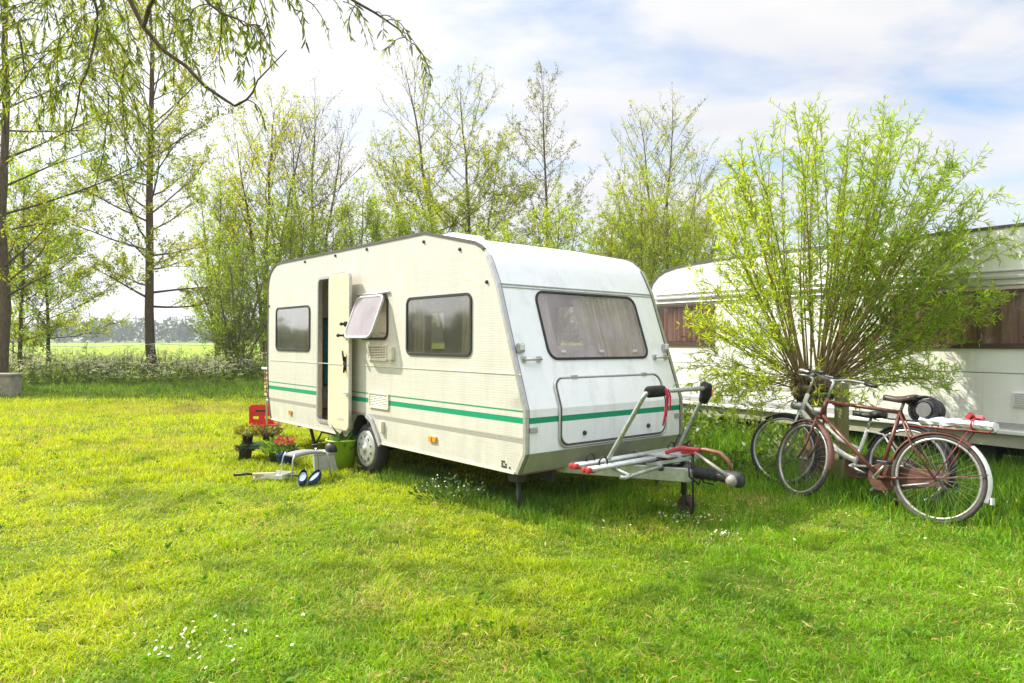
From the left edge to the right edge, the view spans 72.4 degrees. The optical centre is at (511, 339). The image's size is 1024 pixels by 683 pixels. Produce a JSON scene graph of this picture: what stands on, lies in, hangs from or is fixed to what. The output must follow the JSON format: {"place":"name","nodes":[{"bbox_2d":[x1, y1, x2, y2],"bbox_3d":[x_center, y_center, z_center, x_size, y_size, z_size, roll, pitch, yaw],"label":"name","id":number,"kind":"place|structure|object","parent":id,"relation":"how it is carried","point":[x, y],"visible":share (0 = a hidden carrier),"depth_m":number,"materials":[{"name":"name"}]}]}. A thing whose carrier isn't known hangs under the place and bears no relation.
{"place":"outdoors","nodes":[
{"label":"outdoors","id":0,"kind":"place"},
{"bbox_2d":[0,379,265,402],"bbox_3d":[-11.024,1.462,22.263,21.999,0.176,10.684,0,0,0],"label":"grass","id":1,"kind":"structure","parent":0,"point":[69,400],"depth_m":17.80,"materials":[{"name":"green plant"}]},
{"bbox_2d":[0,399,328,437],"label":"grass","id":2,"kind":"structure","parent":0,"point":[140,418],"depth_m":13.51,"materials":[{"name":"green plant"}]},
{"bbox_2d":[9,343,582,377],"bbox_3d":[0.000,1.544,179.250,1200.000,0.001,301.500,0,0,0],"label":"field","id":3,"kind":"structure","parent":0,"point":[158,346],"depth_m":123.56,"materials":[{"name":"green plant"}]},
{"bbox_2d":[177,161,255,362],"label":"young tree","id":4,"kind":"object","parent":3,"relation":"on","point":[208,265],"visible":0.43,"depth_m":28.79,"materials":[{"name":"green plant"}]},
{"bbox_2d":[185,80,342,373],"bbox_3d":[-10.573,-4.804,30.112,6.429,12.838,7.221,0,0,0],"label":"alder tree","id":5,"kind":"object","parent":3,"relation":"on","point":[276,144],"visible":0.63,"depth_m":29.66,"materials":[{"name":"green plant"}]},
{"bbox_2d":[249,69,369,260],"bbox_3d":[-9.079,-5.362,31.867,5.044,13.966,5.111,0,0,21],"label":"ash tree","id":6,"kind":"object","parent":3,"relation":"on","point":[349,173],"visible":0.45,"depth_m":31.83,"materials":[{"name":"green plant"}]},
{"bbox_2d":[296,202,360,256],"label":"young tree","id":7,"kind":"object","parent":3,"relation":"on","point":[323,244],"visible":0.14,"depth_m":28.95,"materials":[{"name":"green plant"}]},
{"bbox_2d":[368,205,438,314],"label":"young tree","id":8,"kind":"object","parent":3,"relation":"on","point":[401,231],"visible":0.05,"depth_m":29.95,"materials":[{"name":"green plant"}]},
{"bbox_2d":[385,196,444,346],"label":"young tree","id":9,"kind":"object","parent":3,"relation":"on","point":[414,217],"visible":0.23,"depth_m":29.97,"materials":[{"name":"green plant"}]},
{"bbox_2d":[356,32,532,339],"bbox_3d":[-3.570,-6.546,34.333,8.550,16.344,7.818,0,0,-36],"label":"alder tree","id":10,"kind":"object","parent":3,"relation":"on","point":[387,177],"visible":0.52,"depth_m":33.59,"materials":[{"name":"green plant"}]},
{"bbox_2d":[386,57,543,332],"bbox_3d":[-2.318,-6.305,34.321,8.122,15.832,9.775,0,0,0],"label":"alder tree","id":11,"kind":"object","parent":3,"relation":"on","point":[493,162],"visible":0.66,"depth_m":34.23,"materials":[{"name":"green plant"}]},
{"bbox_2d":[461,219,514,241],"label":"young tree","id":12,"kind":"object","parent":3,"relation":"on","point":[487,235],"visible":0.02,"depth_m":31.10,"materials":[{"name":"green plant"}]},
{"bbox_2d":[484,215,558,329],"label":"young tree","id":13,"kind":"object","parent":3,"relation":"on","point":[508,237],"visible":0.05,"depth_m":28.77,"materials":[{"name":"green plant"}]},
{"bbox_2d":[515,177,599,345],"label":"young tree","id":14,"kind":"object","parent":3,"relation":"on","point":[567,246],"visible":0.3,"depth_m":28.80,"materials":[{"name":"green plant"}]},
{"bbox_2d":[494,61,627,259],"bbox_3d":[2.216,-6.176,35.491,7.149,15.564,5.915,0,0,-42],"label":"alder tree","id":15,"kind":"object","parent":3,"relation":"on","point":[543,142],"visible":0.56,"depth_m":34.56,"materials":[{"name":"green plant"}]},
{"bbox_2d":[578,196,658,284],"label":"young tree","id":16,"kind":"object","parent":3,"relation":"on","point":[598,239],"visible":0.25,"depth_m":29.97,"materials":[{"name":"green plant"}]},
{"bbox_2d":[595,162,679,284],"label":"young tree","id":17,"kind":"object","parent":3,"relation":"on","point":[648,266],"visible":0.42,"depth_m":30.76,"materials":[{"name":"green plant"}]},
{"bbox_2d":[570,82,738,283],"bbox_3d":[7.263,-6.076,37.528,9.444,15.401,8.110,0,0,0],"label":"alder tree","id":18,"kind":"object","parent":3,"relation":"on","point":[652,188],"visible":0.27,"depth_m":36.62,"materials":[{"name":"green plant"}]},
{"bbox_2d":[663,189,726,269],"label":"young tree","id":19,"kind":"object","parent":3,"relation":"on","point":[686,226],"visible":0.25,"depth_m":30.95,"materials":[{"name":"green plant"}]},
{"bbox_2d":[0,545,1023,641],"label":"grass","id":20,"kind":"structure","parent":0,"point":[467,611],"depth_m":4.20,"materials":[{"name":"green plant"}]},
{"bbox_2d":[0,340,1023,682],"bbox_3d":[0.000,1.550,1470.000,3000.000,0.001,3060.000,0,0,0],"label":"ground","id":21,"kind":"structure","parent":0,"point":[474,582],"depth_m":4.58,"materials":[{"name":"green plant"}]},
{"bbox_2d":[0,373,23,396],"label":"concrete block","id":22,"kind":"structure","parent":21,"relation":"on","point":[10,383],"depth_m":18.70,"materials":[{"name":"grey concrete"}]},
{"bbox_2d":[7,147,99,376],"bbox_3d":[-15.991,-2.441,23.128,4.511,8.097,4.340,0,0,0],"label":"tree","id":23,"kind":"object","parent":21,"relation":"on","point":[19,304],"visible":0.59,"depth_m":23.04,"materials":[{"name":"green plant"}]},
{"bbox_2d":[7,185,139,376],"bbox_3d":[-16.737,-1.941,25.019,5.160,7.083,5.156,0,0,0],"label":"tree","id":24,"kind":"object","parent":21,"relation":"on","point":[84,271],"visible":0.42,"depth_m":25.26,"materials":[{"name":"green plant"}]},
{"bbox_2d":[0,0,184,372],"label":"alder tree","id":25,"kind":"object","parent":21,"relation":"on","point":[6,293],"visible":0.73,"depth_m":20.19,"materials":[{"name":"green plant"}]},
{"bbox_2d":[0,377,265,398],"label":"verge grass","id":26,"kind":"structure","parent":21,"relation":"on","point":[178,389],"depth_m":19.76,"materials":[{"name":"green plant"}]},
{"bbox_2d":[12,341,260,378],"bbox_3d":[-13.166,0.800,24.465,8.161,1.500,1.340,0,0,-13],"label":"fence wire","id":27,"kind":"object","parent":21,"relation":"on","point":[107,346],"visible":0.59,"depth_m":24.15,"materials":[{"name":"grey metal"}]},
{"bbox_2d":[9,339,266,385],"bbox_3d":[-15.098,0.876,24.070,13.760,1.990,6.980,0,0,0],"label":"cow parsley","id":28,"kind":"object","parent":21,"relation":"on","point":[99,367],"visible":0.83,"depth_m":22.51,"materials":[{"name":"green plant"}]},
{"bbox_2d":[29,0,253,373],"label":"alder tree","id":29,"kind":"object","parent":21,"relation":"on","point":[148,254],"visible":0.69,"depth_m":23.71,"materials":[{"name":"green plant"}]},
{"bbox_2d":[0,0,432,211],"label":"weeping willow","id":30,"kind":"object","parent":21,"relation":"on","point":[222,16],"visible":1,"depth_m":4.62,"materials":[{"name":"green plant"}]},
{"bbox_2d":[174,226,280,378],"bbox_3d":[-9.668,-1.208,24.424,3.828,5.661,2.893,0,0,0],"label":"willow shrub","id":31,"kind":"object","parent":21,"relation":"on","point":[232,341],"visible":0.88,"depth_m":24.19,"materials":[{"name":"green plant"}]},
{"bbox_2d":[234,441,255,459],"bbox_3d":[-3.437,1.418,9.002,0.292,0.264,0.274,0,0,21],"label":"potted plant","id":32,"kind":"object","parent":21,"relation":"on","point":[245,453],"visible":0.83,"depth_m":8.94,"materials":[{"name":"black plant"}]},
{"bbox_2d":[233,472,275,479],"bbox_3d":[-2.826,1.493,7.660,0.441,0.078,0.103,0,0,-8],"label":"hand brush","id":33,"kind":"object","parent":21,"relation":"on","point":[257,475],"visible":0.84,"depth_m":7.67,"materials":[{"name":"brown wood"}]},
{"bbox_2d":[238,441,277,460],"bbox_3d":[-3.300,1.450,9.120,0.460,0.201,0.340,0,0,-12],"label":"plant table","id":34,"kind":"object","parent":21,"relation":"on","point":[256,445],"visible":0.36,"depth_m":8.95,"materials":[{"name":"green"}]},
{"bbox_2d":[233,423,260,443],"bbox_3d":[-3.439,1.211,9.085,0.381,0.278,0.380,0,0,19],"label":"potted plant","id":35,"kind":"object","parent":34,"relation":"on","point":[247,437],"visible":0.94,"depth_m":9.04,"materials":[{"name":"green plant"}]},
{"bbox_2d":[253,425,284,441],"bbox_3d":[-3.173,1.216,9.093,0.391,0.267,0.389,0,0,27],"label":"potted plant","id":36,"kind":"object","parent":34,"relation":"on","point":[264,430],"visible":0.94,"depth_m":9.04,"materials":[{"name":"green plant"}]},
{"bbox_2d":[247,422,281,432],"bbox_3d":[-3.930,1.445,11.100,0.500,0.226,0.360,0,0,-15],"label":"camp bench","id":37,"kind":"object","parent":21,"relation":"on","point":[275,423],"visible":0.31,"depth_m":10.99,"materials":[{"name":"wood"}]},
{"bbox_2d":[249,404,273,424],"bbox_3d":[-3.969,1.185,11.098,0.360,0.290,0.257,0,0,-15],"label":"crate","id":38,"kind":"object","parent":37,"relation":"on","point":[258,410],"visible":0.74,"depth_m":10.97,"materials":[{"name":"red plastic"}]},
{"bbox_2d":[261,367,278,437],"bbox_3d":[-3.682,0.986,10.656,0.099,1.128,0.499,0,0,-40],"label":"folded lounger","id":39,"kind":"object","parent":21,"relation":"on","point":[265,382],"visible":0.32,"depth_m":10.78,"materials":[{"name":"multicoloured plastic"}]},
{"bbox_2d":[259,433,290,463],"bbox_3d":[-2.970,1.361,8.804,0.419,0.378,0.417,0,0,-42],"label":"potted plant","id":40,"kind":"object","parent":21,"relation":"on","point":[265,445],"visible":0.52,"depth_m":8.73,"materials":[{"name":"green plant"}]},
{"bbox_2d":[264,470,297,479],"bbox_3d":[-2.456,1.486,7.651,0.472,0.053,0.206,0,0,20],"label":"dustpan","id":41,"kind":"object","parent":21,"relation":"on","point":[284,474],"visible":0.77,"depth_m":7.62,"materials":[{"name":"grey plastic"}]},
{"bbox_2d":[269,435,299,466],"bbox_3d":[-2.773,1.357,8.530,0.350,0.386,0.381,0,0,22],"label":"potted plant","id":42,"kind":"object","parent":21,"relation":"on","point":[279,455],"visible":0.88,"depth_m":8.50,"materials":[{"name":"red plant"}]},
{"bbox_2d":[246,170,325,321],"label":"young tree","id":43,"kind":"object","parent":21,"relation":"on","point":[292,245],"visible":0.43,"depth_m":27.92,"materials":[{"name":"green plant"}]},
{"bbox_2d":[10,316,580,342],"bbox_3d":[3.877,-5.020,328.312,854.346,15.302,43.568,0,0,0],"label":"treeline","id":44,"kind":"object","parent":21,"relation":"on","point":[179,332],"visible":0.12,"depth_m":318.36,"materials":[{"name":"green plant"}]},
{"bbox_2d":[298,469,307,486],"bbox_3d":[-2.218,1.462,7.405,0.099,0.082,0.227,0,22,-9],"label":"garden clog","id":45,"kind":"object","parent":21,"relation":"on","point":[302,478],"visible":1,"depth_m":7.39,"materials":[{"name":"blue plastic"}]},
{"bbox_2d":[279,448,331,483],"bbox_3d":[-2.280,1.390,7.720,0.490,0.325,0.317,0,0,-42],"label":"folding stool","id":46,"kind":"object","parent":21,"relation":"on","point":[295,454],"visible":0.88,"depth_m":7.67,"materials":[{"name":"grey plastic"}]},
{"bbox_2d":[308,469,321,485],"bbox_3d":[-2.095,1.462,7.415,0.099,0.082,0.227,0,22,17],"label":"garden clog","id":47,"kind":"object","parent":21,"relation":"on","point":[314,478],"visible":1,"depth_m":7.40,"materials":[{"name":"blue plastic"}]},
{"bbox_2d":[312,449,336,470],"bbox_3d":[-2.180,1.438,8.350,0.400,0.224,0.270,0,0,-20],"label":"storage box","id":48,"kind":"object","parent":21,"relation":"on","point":[323,462],"visible":0.45,"depth_m":8.21,"materials":[{"name":"grey plastic"}]},
{"bbox_2d":[325,435,338,452],"bbox_3d":[-2.093,1.228,8.316,0.262,0.191,0.199,0,0,-31],"label":"kettle","id":49,"kind":"object","parent":48,"relation":"on","point":[330,447],"visible":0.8,"depth_m":8.22,"materials":[{"name":"grey metal"}]},
{"bbox_2d":[311,423,357,470],"bbox_3d":[-2.017,1.264,8.410,0.510,0.572,0.606,0,0,40],"label":"bucket","id":50,"kind":"object","parent":21,"relation":"on","point":[345,454],"visible":0.81,"depth_m":8.27,"materials":[{"name":"green plastic"}]},
{"bbox_2d":[329,169,397,249],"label":"young tree","id":51,"kind":"object","parent":21,"relation":"on","point":[376,236],"visible":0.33,"depth_m":27.95,"materials":[{"name":"green plant"}]},
{"bbox_2d":[408,474,488,505],"bbox_3d":[-0.596,1.411,6.633,0.789,0.264,0.718,0,0,0],"label":"flowering weed","id":52,"kind":"object","parent":21,"relation":"on","point":[450,484],"visible":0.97,"depth_m":6.58,"materials":[{"name":"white plant"}]},
{"bbox_2d":[373,463,574,524],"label":"tall grass","id":53,"kind":"structure","parent":21,"relation":"on","point":[413,476],"depth_m":6.66,"materials":[{"name":"green plant"}]},
{"bbox_2d":[0,432,962,483],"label":"grass","id":54,"kind":"structure","parent":21,"relation":"on","point":[173,468],"depth_m":8.67,"materials":[{"name":"green plant"}]},
{"bbox_2d":[0,430,1011,682],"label":"lawn weeds","id":55,"kind":"object","parent":21,"relation":"on","point":[512,628],"visible":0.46,"depth_m":3.71,"materials":[{"name":"green plant"}]},
{"bbox_2d":[267,232,745,521],"bbox_3d":[-0.548,0.187,8.301,2.462,2.752,7.220,0,0,-40],"label":"caravan","id":56,"kind":"object","parent":21,"relation":"on","point":[502,381],"visible":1,"depth_m":7.07,"materials":[{"name":"beige paint"}]},
{"bbox_2d":[275,305,309,351],"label":"window","id":57,"kind":"structure","parent":56,"relation":"in","point":[290,322],"depth_m":9.88,"materials":[{"name":"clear glass"}]},
{"bbox_2d":[323,304,327,383],"bbox_3d":[-2.542,0.058,9.569,0.217,1.084,0.360,0,0,-40],"label":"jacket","id":58,"kind":"object","parent":56,"relation":"hanging from","point":[325,349],"visible":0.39,"depth_m":9.44,"materials":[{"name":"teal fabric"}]},
{"bbox_2d":[328,272,351,430],"bbox_3d":[-2.117,0.137,8.368,0.159,1.885,0.550,0,0,-40],"label":"door","id":59,"kind":"structure","parent":56,"relation":"in","point":[340,284],"depth_m":8.36,"materials":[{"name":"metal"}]},
{"bbox_2d":[344,291,389,339],"bbox_3d":[-1.648,-0.269,7.934,0.285,0.541,0.730,0,0,-40],"label":"hopper window","id":60,"kind":"structure","parent":56,"relation":"in","point":[376,303],"depth_m":8.03,"materials":[{"name":"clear plastic"}]},
{"bbox_2d":[406,293,471,356],"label":"window","id":61,"kind":"structure","parent":56,"relation":"in","point":[417,304],"depth_m":7.32,"materials":[{"name":"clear glass"}]},
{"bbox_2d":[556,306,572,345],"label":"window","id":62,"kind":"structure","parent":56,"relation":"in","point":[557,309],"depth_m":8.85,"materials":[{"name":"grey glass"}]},
{"bbox_2d":[535,291,647,359],"bbox_3d":[0.779,-0.108,6.968,1.449,0.707,0.374,0,0,-40],"label":"window","id":63,"kind":"structure","parent":56,"relation":"in","point":[607,329],"depth_m":7.05,"materials":[{"name":"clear glass"}]},
{"bbox_2d":[5,445,1021,682],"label":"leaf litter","id":64,"kind":"object","parent":21,"relation":"on","point":[34,670],"visible":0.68,"depth_m":3.90,"materials":[{"name":"green plant"}]},
{"bbox_2d":[133,487,925,668],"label":"daisies","id":65,"kind":"object","parent":21,"relation":"on","point":[233,659],"visible":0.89,"depth_m":3.62,"materials":[{"name":"white plant"}]},
{"bbox_2d":[472,476,827,562],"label":"tall grass","id":66,"kind":"structure","parent":21,"relation":"on","point":[591,501],"depth_m":6.32,"materials":[{"name":"green plant"}]},
{"bbox_2d":[677,403,832,478],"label":"undergrowth","id":67,"kind":"object","parent":21,"relation":"on","point":[712,420],"visible":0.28,"depth_m":8.84,"materials":[{"name":"green plant"}]},
{"bbox_2d":[650,223,1023,471],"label":"caravan","id":68,"kind":"object","parent":21,"relation":"on","point":[989,386],"visible":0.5,"depth_m":7.99,"materials":[{"name":"white paint"}]},
{"bbox_2d":[657,303,714,345],"bbox_3d":[2.830,-0.246,11.118,0.336,0.800,1.400,0,0,-35],"label":"window","id":69,"kind":"structure","parent":68,"relation":"in","point":[669,314],"depth_m":11.18,"materials":[{"name":"brown glass"}]},
{"bbox_2d":[890,288,1023,348],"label":"window","id":70,"kind":"structure","parent":68,"relation":"in","point":[1007,333],"depth_m":7.61,"materials":[{"name":"brown glass"}]},
{"bbox_2d":[832,381,848,482],"bbox_3d":[3.512,0.985,7.450,0.130,1.130,0.130,0,0,-20],"label":"wooden post","id":71,"kind":"object","parent":21,"relation":"on","point":[841,418],"visible":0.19,"depth_m":7.41,"materials":[{"name":"brown wood"}]},
{"bbox_2d":[672,89,1023,480],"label":"pollard willow","id":72,"kind":"object","parent":21,"relation":"on","point":[861,262],"visible":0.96,"depth_m":7.49,"materials":[{"name":"green plant"}]},
{"bbox_2d":[677,412,1023,554],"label":"tall grass","id":73,"kind":"structure","parent":21,"relation":"on","point":[1008,484],"depth_m":6.83,"materials":[{"name":"green plant"}]},
{"bbox_2d":[750,368,957,506],"bbox_3d":[3.364,0.945,7.052,0.646,1.252,2.054,11,-7,-38],"label":"bicycle","id":74,"kind":"object","parent":21,"relation":"on","point":[855,466],"visible":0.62,"depth_m":6.91,"materials":[{"name":"metal"}]},
{"bbox_2d":[776,369,996,524],"bbox_3d":[3.270,0.927,6.437,0.646,1.268,2.031,10,-6,-36],"label":"bicycle","id":75,"kind":"object","parent":21,"relation":"on","point":[884,474],"visible":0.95,"depth_m":6.23,"materials":[{"name":"brown metal"}]},
{"bbox_2d":[908,395,945,422],"bbox_3d":[3.645,0.619,6.120,0.196,0.253,0.279,10,-6,-36],"label":"saddlebag","id":76,"kind":"object","parent":75,"relation":"hanging from","point":[931,407],"visible":0.78,"depth_m":6.07,"materials":[{"name":"black leather"}]},
{"bbox_2d":[918,413,998,431],"bbox_3d":[3.763,0.686,5.903,0.180,0.152,0.560,10,-6,-36],"label":"plastic bundle","id":77,"kind":"object","parent":75,"relation":"on","point":[973,422],"visible":0.94,"depth_m":5.80,"materials":[{"name":"white plastic"}]},
{"bbox_2d":[0,476,1023,556],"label":"grass","id":78,"kind":"structure","parent":0,"point":[224,537],"depth_m":5.84,"materials":[{"name":"green plant"}]},
{"bbox_2d":[0,623,1023,682],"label":"grass","id":79,"kind":"structure","parent":0,"point":[873,658],"depth_m":3.33,"materials":[{"name":"green plant"}]},
{"bbox_2d":[0,0,1023,339],"label":"sky","id":80,"kind":"structure","parent":0,"point":[961,62],"materials":[{"name":"white"}]}
]}

